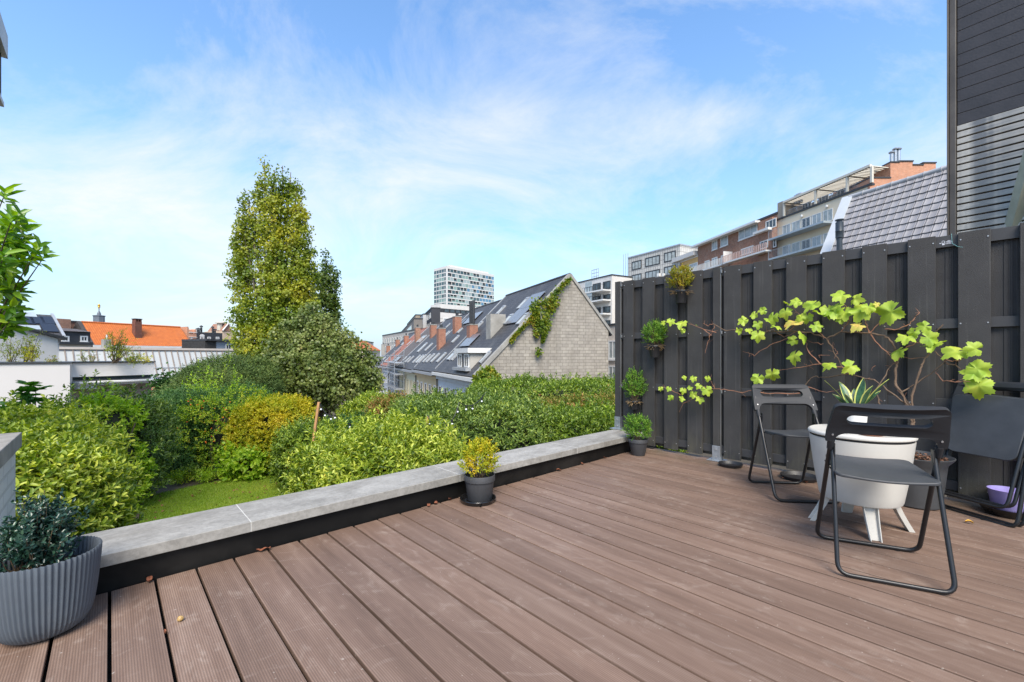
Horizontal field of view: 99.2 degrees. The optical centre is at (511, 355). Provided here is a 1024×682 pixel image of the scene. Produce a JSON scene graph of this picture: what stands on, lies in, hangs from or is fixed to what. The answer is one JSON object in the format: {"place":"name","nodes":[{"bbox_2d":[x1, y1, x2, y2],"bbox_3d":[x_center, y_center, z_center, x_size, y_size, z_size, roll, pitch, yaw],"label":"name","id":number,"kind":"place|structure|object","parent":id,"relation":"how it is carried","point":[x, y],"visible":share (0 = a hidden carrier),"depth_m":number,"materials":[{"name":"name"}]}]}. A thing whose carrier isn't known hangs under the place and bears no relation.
{"place":"outdoors","nodes":[
{"label":"outdoors","id":0,"kind":"place"},
{"bbox_2d":[0,13,7,106],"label":"neighbour bay","id":1,"kind":"object","parent":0,"point":[3,44],"visible":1,"depth_m":5.69,"materials":[{"name":"metal"}]},
{"bbox_2d":[0,325,66,361],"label":"white gabled house","id":2,"kind":"structure","parent":0,"point":[48,344],"depth_m":21.29,"materials":[{"name":"paint"}]},
{"bbox_2d":[17,311,65,360],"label":"slate roof house","id":3,"kind":"structure","parent":0,"point":[48,323],"depth_m":28.29,"materials":[{"name":"tile"}]},
{"bbox_2d":[59,328,92,346],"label":"mansard house","id":4,"kind":"structure","parent":0,"point":[77,338],"depth_m":49.19,"materials":[{"name":"tile"}]},
{"bbox_2d":[92,304,105,321],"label":"spire","id":5,"kind":"structure","parent":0,"point":[98,317],"depth_m":129.37,"materials":[{"name":"stone"}]},
{"bbox_2d":[73,318,187,347],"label":"orange roof house","id":6,"kind":"structure","parent":0,"point":[156,336],"depth_m":65.50,"materials":[{"name":"tile"}]},
{"bbox_2d":[196,325,221,338],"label":"slate fronted house","id":7,"kind":"structure","parent":0,"point":[200,334],"depth_m":79.26,"materials":[{"name":"black tile"}]},
{"bbox_2d":[182,339,237,348],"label":"black shed","id":8,"kind":"structure","parent":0,"point":[206,343],"depth_m":57.87,"materials":[{"name":"stone"}]},
{"bbox_2d":[207,321,234,339],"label":"turreted brick house","id":9,"kind":"structure","parent":0,"point":[222,327],"depth_m":94.42,"materials":[{"name":"brick"}]},
{"bbox_2d":[349,341,380,369],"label":"distant house","id":10,"kind":"structure","parent":0,"point":[377,349],"depth_m":117.94,"materials":[{"name":"orange tile"}]},
{"bbox_2d":[375,332,414,392],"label":"row house","id":11,"kind":"structure","parent":0,"point":[398,343],"depth_m":93.92,"materials":[{"name":"paint"}]},
{"bbox_2d":[379,327,427,393],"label":"row house","id":12,"kind":"structure","parent":0,"point":[407,342],"depth_m":81.30,"materials":[{"name":"paint"}]},
{"bbox_2d":[386,321,442,392],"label":"row house","id":13,"kind":"structure","parent":0,"point":[420,337],"depth_m":72.01,"materials":[{"name":"paint"}]},
{"bbox_2d":[395,312,468,396],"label":"row house","id":14,"kind":"structure","parent":0,"point":[427,345],"depth_m":59.28,"materials":[{"name":"paint"}]},
{"bbox_2d":[430,304,475,321],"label":"stepped block","id":15,"kind":"structure","parent":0,"point":[447,311],"depth_m":178.23,"materials":[{"name":"concrete"}]},
{"bbox_2d":[411,299,501,394],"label":"row house","id":16,"kind":"structure","parent":0,"point":[426,365],"depth_m":48.14,"materials":[{"name":"paint"}]},
{"bbox_2d":[434,265,493,306],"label":"glass tower","id":17,"kind":"structure","parent":0,"point":[458,285],"depth_m":331.62,"materials":[{"name":"metal"}]},
{"bbox_2d":[0,0,946,355],"label":"sky","id":18,"kind":"structure","parent":0,"point":[522,143],"materials":[{"name":"blue"}]},
{"bbox_2d":[95,357,946,522],"bbox_3d":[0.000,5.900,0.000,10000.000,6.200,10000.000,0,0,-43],"label":"ground","id":19,"kind":"structure","parent":0,"point":[175,486],"depth_m":9.79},
{"bbox_2d":[0,432,21,547],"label":"garden wall","id":20,"kind":"structure","parent":19,"relation":"on","point":[10,445],"depth_m":2.01,"materials":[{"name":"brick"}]},
{"bbox_2d":[0,184,59,341],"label":"laurel tree","id":21,"kind":"object","parent":19,"relation":"on","point":[15,249],"visible":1,"depth_m":2.72,"materials":[{"name":"green plant"}]},
{"bbox_2d":[0,380,60,409],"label":"fig plant","id":22,"kind":"object","parent":19,"relation":"on","point":[28,398],"visible":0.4,"depth_m":7.41,"materials":[{"name":"green plant"}]},
{"bbox_2d":[56,318,76,328],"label":"brown brick house","id":23,"kind":"structure","parent":19,"relation":"on","point":[67,323],"depth_m":59.55,"materials":[{"name":"brick"}]},
{"bbox_2d":[0,389,150,536],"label":"photinia hedge","id":24,"kind":"object","parent":19,"relation":"on","point":[69,449],"visible":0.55,"depth_m":2.99,"materials":[{"name":"green plant"}]},
{"bbox_2d":[0,361,157,406],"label":"modern house","id":25,"kind":"structure","parent":19,"relation":"on","point":[56,375],"depth_m":15.50,"materials":[{"name":"paint"}]},
{"bbox_2d":[0,333,27,361],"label":"roof shrub","id":26,"kind":"object","parent":25,"relation":"on","point":[12,349],"visible":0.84,"depth_m":15.36,"materials":[{"name":"green plant"}]},
{"bbox_2d":[17,330,45,361],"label":"roof shrub","id":27,"kind":"object","parent":25,"relation":"on","point":[32,348],"visible":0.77,"depth_m":15.29,"materials":[{"name":"green plant"}]},
{"bbox_2d":[104,328,140,362],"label":"roof tree","id":28,"kind":"object","parent":25,"relation":"on","point":[118,355],"visible":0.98,"depth_m":16.52,"materials":[{"name":"green plant"}]},
{"bbox_2d":[121,350,144,367],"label":"roof shrub","id":29,"kind":"object","parent":25,"relation":"on","point":[131,358],"visible":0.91,"depth_m":16.59,"materials":[{"name":"green plant"}]},
{"bbox_2d":[49,368,136,408],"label":"bay shrub","id":30,"kind":"object","parent":19,"relation":"on","point":[68,398],"visible":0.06,"depth_m":8.33,"materials":[{"name":"green plant"}]},
{"bbox_2d":[74,384,158,507],"bbox_3d":[-7.073,1.750,7.649,0.989,2.506,1.313,0,0,20],"label":"lime shrub","id":31,"kind":"object","parent":19,"relation":"on","point":[123,410],"visible":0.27,"depth_m":7.76,"materials":[{"name":"green plant"}]},
{"bbox_2d":[70,380,183,503],"bbox_3d":[-7.580,1.801,8.621,1.747,2.682,1.858,0,0,-43],"label":"bay shrub","id":32,"kind":"object","parent":19,"relation":"on","point":[144,434],"visible":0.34,"depth_m":8.67,"materials":[{"name":"green plant"}]},
{"bbox_2d":[59,347,234,376],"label":"glasshouse","id":33,"kind":"structure","parent":19,"relation":"on","point":[175,358],"depth_m":38.77,"materials":[{"name":"metal"}]},
{"bbox_2d":[162,467,196,486],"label":"border plant","id":34,"kind":"object","parent":19,"relation":"on","point":[179,475],"visible":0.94,"depth_m":9.44,"materials":[{"name":"green plant"}]},
{"bbox_2d":[146,378,221,423],"bbox_3d":[-9.582,1.974,13.074,2.521,2.655,2.334,0,0,-43],"label":"yew","id":35,"kind":"object","parent":19,"relation":"on","point":[175,385],"visible":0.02,"depth_m":12.67,"materials":[{"name":"green plant"}]},
{"bbox_2d":[151,429,221,478],"bbox_3d":[-7.905,2.424,10.447,1.954,1.524,1.718,0,0,2],"label":"conifer","id":36,"kind":"object","parent":19,"relation":"on","point":[183,459],"visible":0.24,"depth_m":10.10,"materials":[{"name":"green plant"}]},
{"bbox_2d":[174,461,203,482],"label":"border plant","id":37,"kind":"object","parent":19,"relation":"on","point":[192,470],"visible":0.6,"depth_m":9.70,"materials":[{"name":"green plant"}]},
{"bbox_2d":[181,327,196,338],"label":"ornate gable house","id":38,"kind":"structure","parent":19,"relation":"on","point":[189,333],"depth_m":73.41,"materials":[{"name":"pink brick"}]},
{"bbox_2d":[139,380,245,470],"bbox_3d":[-8.193,1.895,11.181,3.087,2.596,2.682,0,0,-43],"label":"yew","id":39,"kind":"object","parent":19,"relation":"on","point":[173,397],"visible":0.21,"depth_m":10.56,"materials":[{"name":"green plant"}]},
{"bbox_2d":[189,464,217,482],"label":"border plant","id":40,"kind":"object","parent":19,"relation":"on","point":[206,477],"visible":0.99,"depth_m":9.57,"materials":[{"name":"green plant"}]},
{"bbox_2d":[181,354,241,415],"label":"lime shrub","id":41,"kind":"object","parent":19,"relation":"on","point":[208,386],"visible":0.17,"depth_m":11.58,"materials":[{"name":"green plant"}]},
{"bbox_2d":[138,471,289,523],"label":"lawn","id":42,"kind":"structure","parent":19,"relation":"on","point":[229,502],"depth_m":8.58,"materials":[{"name":"green plant"}]},
{"bbox_2d":[171,383,272,474],"bbox_3d":[-6.974,1.851,10.643,2.256,2.370,1.652,0,0,-10],"label":"briar rose","id":43,"kind":"object","parent":19,"relation":"on","point":[216,437],"visible":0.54,"depth_m":10.24,"materials":[{"name":"green plant"}]},
{"bbox_2d":[168,348,287,400],"bbox_3d":[-9.962,1.615,15.364,3.771,3.816,3.656,0,0,19],"label":"yew","id":44,"kind":"object","parent":19,"relation":"on","point":[269,377],"visible":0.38,"depth_m":14.78,"materials":[{"name":"green plant"}]},
{"bbox_2d":[197,376,282,462],"bbox_3d":[-7.775,1.915,12.125,2.467,2.693,2.602,0,0,16],"label":"yew","id":45,"kind":"object","parent":19,"relation":"on","point":[247,393],"visible":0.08,"depth_m":12.11,"materials":[{"name":"green plant"}]},
{"bbox_2d":[213,439,271,482],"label":"bramble","id":46,"kind":"object","parent":19,"relation":"on","point":[259,470],"visible":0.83,"depth_m":9.69,"materials":[{"name":"green plant"}]},
{"bbox_2d":[220,392,320,471],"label":"golden shrub","id":47,"kind":"object","parent":19,"relation":"on","point":[265,417],"visible":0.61,"depth_m":10.06,"materials":[{"name":"yellow plant"}]},
{"bbox_2d":[221,155,322,369],"bbox_3d":[-14.345,-4.460,25.666,6.285,14.920,3.390,0,0,15],"label":"poplar","id":48,"kind":"object","parent":19,"relation":"on","point":[276,295],"visible":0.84,"depth_m":25.56,"materials":[{"name":"green plant"}]},
{"bbox_2d":[265,413,340,488],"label":"green shrub","id":49,"kind":"object","parent":19,"relation":"on","point":[291,434],"visible":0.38,"depth_m":8.90,"materials":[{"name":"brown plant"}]},
{"bbox_2d":[312,402,320,445],"bbox_3d":[-3.422,1.793,7.400,0.333,2.019,0.038,0,0,0],"label":"garden stake","id":50,"kind":"object","parent":19,"relation":"on","point":[316,415],"visible":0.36,"depth_m":7.38,"materials":[{"name":"brown wood"}]},
{"bbox_2d":[261,301,386,419],"bbox_3d":[-7.712,0.349,17.862,4.340,5.302,4.542,0,0,-43],"label":"maple","id":51,"kind":"object","parent":19,"relation":"on","point":[323,362],"visible":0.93,"depth_m":17.29,"materials":[{"name":"green plant"}]},
{"bbox_2d":[313,247,347,415],"bbox_3d":[-14.203,0.217,32.842,3.047,16.767,2.438,0,0,-43],"label":"poplar","id":52,"kind":"object","parent":19,"relation":"on","point":[329,302],"visible":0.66,"depth_m":32.85,"materials":[{"name":"green plant"}]},
{"bbox_2d":[319,405,380,429],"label":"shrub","id":53,"kind":"object","parent":19,"relation":"on","point":[349,417],"visible":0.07,"depth_m":11.48,"materials":[{"name":"green plant"}]},
{"bbox_2d":[332,387,396,422],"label":"bright shrub","id":54,"kind":"object","parent":19,"relation":"on","point":[357,403],"visible":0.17,"depth_m":12.89,"materials":[{"name":"green plant"}]},
{"bbox_2d":[275,400,475,495],"bbox_3d":[-1.333,1.679,4.409,1.886,2.382,1.880,0,0,-43],"label":"photinia shrub","id":55,"kind":"object","parent":19,"relation":"on","point":[361,449],"visible":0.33,"depth_m":4.09,"materials":[{"name":"green plant"}]},
{"bbox_2d":[361,389,407,422],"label":"russet shrub","id":56,"kind":"object","parent":19,"relation":"on","point":[375,403],"visible":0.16,"depth_m":11.95,"materials":[{"name":"brown plant"}]},
{"bbox_2d":[382,350,403,392],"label":"scaffold","id":57,"kind":"object","parent":19,"relation":"on","point":[394,387],"visible":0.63,"depth_m":62.85,"materials":[{"name":"metal"}]},
{"bbox_2d":[382,328,422,353],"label":"long block","id":58,"kind":"structure","parent":19,"relation":"on","point":[387,339],"depth_m":172.73,"materials":[{"name":"metal"}]},
{"bbox_2d":[402,318,422,330],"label":"flat block","id":59,"kind":"structure","parent":19,"relation":"on","point":[413,323],"depth_m":150.86,"materials":[{"name":"concrete"}]},
{"bbox_2d":[425,307,440,326],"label":"dark block","id":60,"kind":"structure","parent":19,"relation":"on","point":[433,314],"depth_m":150.60,"materials":[{"name":"metal"}]},
{"bbox_2d":[383,384,558,452],"bbox_3d":[-0.775,1.706,7.199,2.840,2.465,3.725,0,0,-17],"label":"laurel hedge","id":61,"kind":"object","parent":19,"relation":"on","point":[491,416],"visible":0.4,"depth_m":6.09,"materials":[{"name":"green plant"}]},
{"bbox_2d":[471,365,505,391],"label":"creeper bush","id":62,"kind":"object","parent":19,"relation":"on","point":[485,372],"visible":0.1,"depth_m":27.71,"materials":[{"name":"green plant"}]},
{"bbox_2d":[462,371,614,408],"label":"privet hedge","id":63,"kind":"object","parent":19,"relation":"on","point":[542,385],"visible":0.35,"depth_m":11.03,"materials":[{"name":"green plant"}]},
{"bbox_2d":[512,384,688,452],"bbox_3d":[1.540,1.752,8.724,3.804,2.369,2.435,0,0,-16],"label":"beech hedge","id":64,"kind":"object","parent":19,"relation":"on","point":[570,398],"visible":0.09,"depth_m":8.45,"materials":[{"name":"green plant"}]},
{"bbox_2d":[519,396,686,452],"bbox_3d":[1.390,1.758,6.767,2.569,2.298,1.947,0,0,-17],"label":"laurel hedge","id":65,"kind":"object","parent":19,"relation":"on","point":[572,415],"visible":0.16,"depth_m":6.12,"materials":[{"name":"green plant"}]},
{"bbox_2d":[671,250,697,266],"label":"link building","id":66,"kind":"structure","parent":19,"relation":"on","point":[689,258],"depth_m":84.13,"materials":[{"name":"white"}]},
{"bbox_2d":[681,212,777,271],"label":"brick apartments","id":67,"kind":"structure","parent":19,"relation":"on","point":[748,243],"depth_m":70.16,"materials":[{"name":"brick"}]},
{"bbox_2d":[738,224,757,241],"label":"window","id":68,"kind":"structure","parent":67,"relation":"in","point":[746,233],"depth_m":69.25,"materials":[{"name":"white glass"}]},
{"bbox_2d":[768,164,888,260],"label":"apartment block","id":69,"kind":"structure","parent":19,"relation":"on","point":[804,223],"depth_m":57.92,"materials":[{"name":"concrete"}]},
{"bbox_2d":[823,208,832,220],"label":"window","id":70,"kind":"structure","parent":69,"relation":"in","point":[828,214],"depth_m":55.48,"materials":[{"name":"white glass"}]},
{"bbox_2d":[820,165,946,253],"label":"tiled roof house","id":71,"kind":"structure","parent":19,"relation":"on","point":[907,208],"depth_m":13.72,"materials":[{"name":"tile"}]},
{"bbox_2d":[833,147,936,193],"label":"brick party wall","id":72,"kind":"structure","parent":19,"relation":"on","point":[898,169],"depth_m":50.30,"materials":[{"name":"brick"}]},
{"bbox_2d":[947,0,1023,499],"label":"clad facade","id":73,"kind":"structure","parent":19,"relation":"on","point":[985,94],"depth_m":4.02,"materials":[{"name":"metal"}]},
{"bbox_2d":[1005,151,1023,226],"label":"lean to verge","id":74,"kind":"structure","parent":19,"relation":"on","point":[1015,214],"depth_m":3.80,"materials":[{"name":"grey"}]},
{"bbox_2d":[431,273,613,396],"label":"row house","id":75,"kind":"structure","parent":0,"point":[578,334],"depth_m":32.96,"materials":[{"name":"brick"}]},
{"bbox_2d":[509,276,572,357],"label":"creeper","id":76,"kind":"object","parent":75,"relation":"attached to","point":[545,321],"visible":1,"depth_m":31.45,"materials":[{"name":"green plant"}]},
{"bbox_2d":[578,268,631,323],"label":"balcony block","id":77,"kind":"structure","parent":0,"point":[599,292],"depth_m":96.68,"materials":[{"name":"concrete"}]},
{"bbox_2d":[608,323,614,378],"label":"beige house","id":78,"kind":"structure","parent":0,"point":[611,354],"depth_m":37.60,"materials":[{"name":"metal"}]},
{"bbox_2d":[608,340,614,360],"bbox_3d":[8.593,-0.454,37.413,0.159,1.737,1.423,0,0,-22],"label":"window","id":79,"kind":"structure","parent":78,"relation":"in","point":[611,343],"depth_m":37.60,"materials":[{"name":"white glass"}]},
{"bbox_2d":[623,244,697,279],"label":"panelled block","id":80,"kind":"structure","parent":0,"point":[656,263],"depth_m":92.32,"materials":[{"name":"concrete"}]},
{"bbox_2d":[645,255,659,266],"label":"window","id":81,"kind":"structure","parent":80,"relation":"in","point":[654,260],"depth_m":92.96,"materials":[{"name":"glass"}]},
{"bbox_2d":[664,250,675,262],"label":"window","id":82,"kind":"structure","parent":80,"relation":"in","point":[668,256],"depth_m":89.18,"materials":[{"name":"glass"}]},
{"bbox_3d":[0.989,2.015,0.572,6.830,1.570,6.100,0,0,-43],"label":"terrace building","id":83,"kind":"object","parent":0,"visible":0},
{"bbox_2d":[42,568,307,681],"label":"terrace floor","id":84,"kind":"structure","parent":83,"relation":"on","point":[109,661],"depth_m":1.58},
{"bbox_2d":[81,429,656,603],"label":"parapet","id":85,"kind":"structure","parent":84,"relation":"on","point":[135,554],"depth_m":2.42,"materials":[{"name":"grey concrete"}]},
{"bbox_2d":[0,447,1023,681],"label":"deck","id":86,"kind":"structure","parent":84,"relation":"on","point":[657,565],"depth_m":1.79,"materials":[{"name":"brown wood"}]},
{"bbox_2d":[0,536,102,645],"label":"ribbed planter","id":87,"kind":"object","parent":86,"relation":"on","point":[39,604],"visible":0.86,"depth_m":1.50,"materials":[{"name":"grey plastic"}]},
{"bbox_2d":[0,487,94,571],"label":"boxwood plant","id":88,"kind":"object","parent":87,"relation":"on","point":[37,536],"visible":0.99,"depth_m":1.55,"materials":[{"name":"green plant"}]},
{"bbox_2d":[460,493,495,506],"bbox_3d":[-0.234,0.984,2.996,0.250,0.030,0.250,0,0,-43],"label":"pot saucer","id":89,"kind":"object","parent":86,"relation":"on","point":[464,500],"visible":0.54,"depth_m":2.91,"materials":[{"name":"black plastic"}]},
{"bbox_2d":[457,436,501,502],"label":"potted boxwood","id":90,"kind":"object","parent":89,"relation":"on","point":[479,481],"visible":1,"depth_m":2.96,"materials":[{"name":"plant"}]},
{"bbox_2d":[620,412,652,455],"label":"potted boxwood","id":91,"kind":"object","parent":86,"relation":"on","point":[638,445],"visible":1,"depth_m":4.34,"materials":[{"name":"plant"}]},
{"bbox_2d":[718,460,742,468],"bbox_3d":[1.977,0.985,3.947,0.204,0.028,0.204,0,0,-43],"label":"saucer","id":92,"kind":"object","parent":86,"relation":"on","point":[730,464],"visible":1,"depth_m":3.96,"materials":[{"name":"black plastic"}]},
{"bbox_2d":[748,384,839,503],"bbox_3d":[2.034,0.608,3.172,0.446,0.781,0.489,0,0,5],"label":"folding chair","id":93,"kind":"object","parent":86,"relation":"on","point":[806,398],"visible":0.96,"depth_m":3.28,"materials":[{"name":"black plastic"}]},
{"bbox_2d":[780,471,816,482],"bbox_3d":[2.336,0.985,3.544,0.275,0.028,0.275,0,0,-43],"label":"saucer","id":94,"kind":"object","parent":86,"relation":"on","point":[794,476],"visible":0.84,"depth_m":3.57,"materials":[{"name":"black plastic"}]},
{"bbox_2d":[610,222,1023,499],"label":"board fence","id":95,"kind":"object","parent":86,"relation":"on","point":[963,288],"visible":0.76,"depth_m":3.61,"materials":[{"name":"grey wood"}]},
{"bbox_2d":[620,366,648,409],"bbox_3d":[1.325,0.342,4.734,0.284,0.475,0.301,0,0,-43],"label":"hanging pot","id":96,"kind":"object","parent":95,"relation":"hanging from","point":[634,403],"visible":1,"depth_m":4.69,"materials":[{"name":"black plastic"}]},
{"bbox_2d":[640,318,667,356],"bbox_3d":[1.502,-0.193,4.558,0.278,0.419,0.291,0,0,-20],"label":"hanging pot","id":97,"kind":"object","parent":95,"relation":"hanging from","point":[654,350],"visible":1,"depth_m":4.51,"materials":[{"name":"black plastic"}]},
{"bbox_2d":[665,263,695,303],"bbox_3d":[1.676,-0.719,4.354,0.278,0.395,0.300,0,0,-43],"label":"hanging pot","id":98,"kind":"object","parent":95,"relation":"hanging from","point":[681,296],"visible":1,"depth_m":4.31,"materials":[{"name":"black plastic"}]},
{"bbox_2d":[658,290,994,424],"bbox_3d":[2.290,0.026,3.620,0.272,1.075,2.320,0,0,-39],"label":"grape vine","id":99,"kind":"object","parent":95,"relation":"attached to","point":[977,371],"visible":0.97,"depth_m":3.27,"materials":[{"name":"green plant"}]},
{"bbox_2d":[808,424,917,542],"bbox_3d":[2.049,0.720,2.571,0.508,0.559,0.508,0,0,-43],"label":"planter","id":100,"kind":"object","parent":86,"relation":"on","point":[871,498],"visible":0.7,"depth_m":2.40,"materials":[{"name":"white plastic"}]},
{"bbox_2d":[824,378,888,422],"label":"snake plant","id":101,"kind":"object","parent":100,"relation":"on","point":[860,394],"visible":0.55,"depth_m":2.68,"materials":[{"name":"green plant"}]},
{"bbox_2d":[815,403,957,594],"bbox_3d":[1.765,0.608,2.104,0.446,0.781,0.489,0,0,27],"label":"folding chair","id":102,"kind":"object","parent":86,"relation":"on","point":[937,429],"visible":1,"depth_m":2.00,"materials":[{"name":"black plastic"}]},
{"bbox_2d":[903,450,955,509],"bbox_3d":[2.715,0.829,2.941,0.394,0.340,0.394,0,0,-43],"label":"vine planter","id":103,"kind":"object","parent":86,"relation":"on","point":[916,496],"visible":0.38,"depth_m":2.81,"materials":[{"name":"plastic"}]},
{"bbox_2d":[942,381,1023,527],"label":"folded chair","id":104,"kind":"object","parent":86,"relation":"on","point":[990,426],"visible":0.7,"depth_m":2.71,"materials":[{"name":"black plastic"}]},
{"bbox_2d":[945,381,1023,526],"bbox_3d":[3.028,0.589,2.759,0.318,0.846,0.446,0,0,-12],"label":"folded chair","id":105,"kind":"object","parent":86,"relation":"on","point":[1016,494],"visible":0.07,"depth_m":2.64,"materials":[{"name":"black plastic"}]},
{"bbox_2d":[980,500,1022,519],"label":"plant tray","id":106,"kind":"object","parent":86,"relation":"on","point":[999,513],"visible":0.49,"depth_m":2.69,"materials":[{"name":"black plastic"}]},
{"bbox_2d":[986,485,1023,512],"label":"flower bowl","id":107,"kind":"object","parent":106,"relation":"on","point":[997,494],"visible":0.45,"depth_m":2.74,"materials":[{"name":"purple plastic"}]},
{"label":"brick garden wall","id":108,"kind":"object","parent":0,"visible":0},
{"bbox_2d":[140,362,190,395],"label":"ivy","id":109,"kind":"object","parent":108,"relation":"attached to","point":[160,379],"visible":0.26,"depth_m":16.95,"materials":[{"name":"green plant"}]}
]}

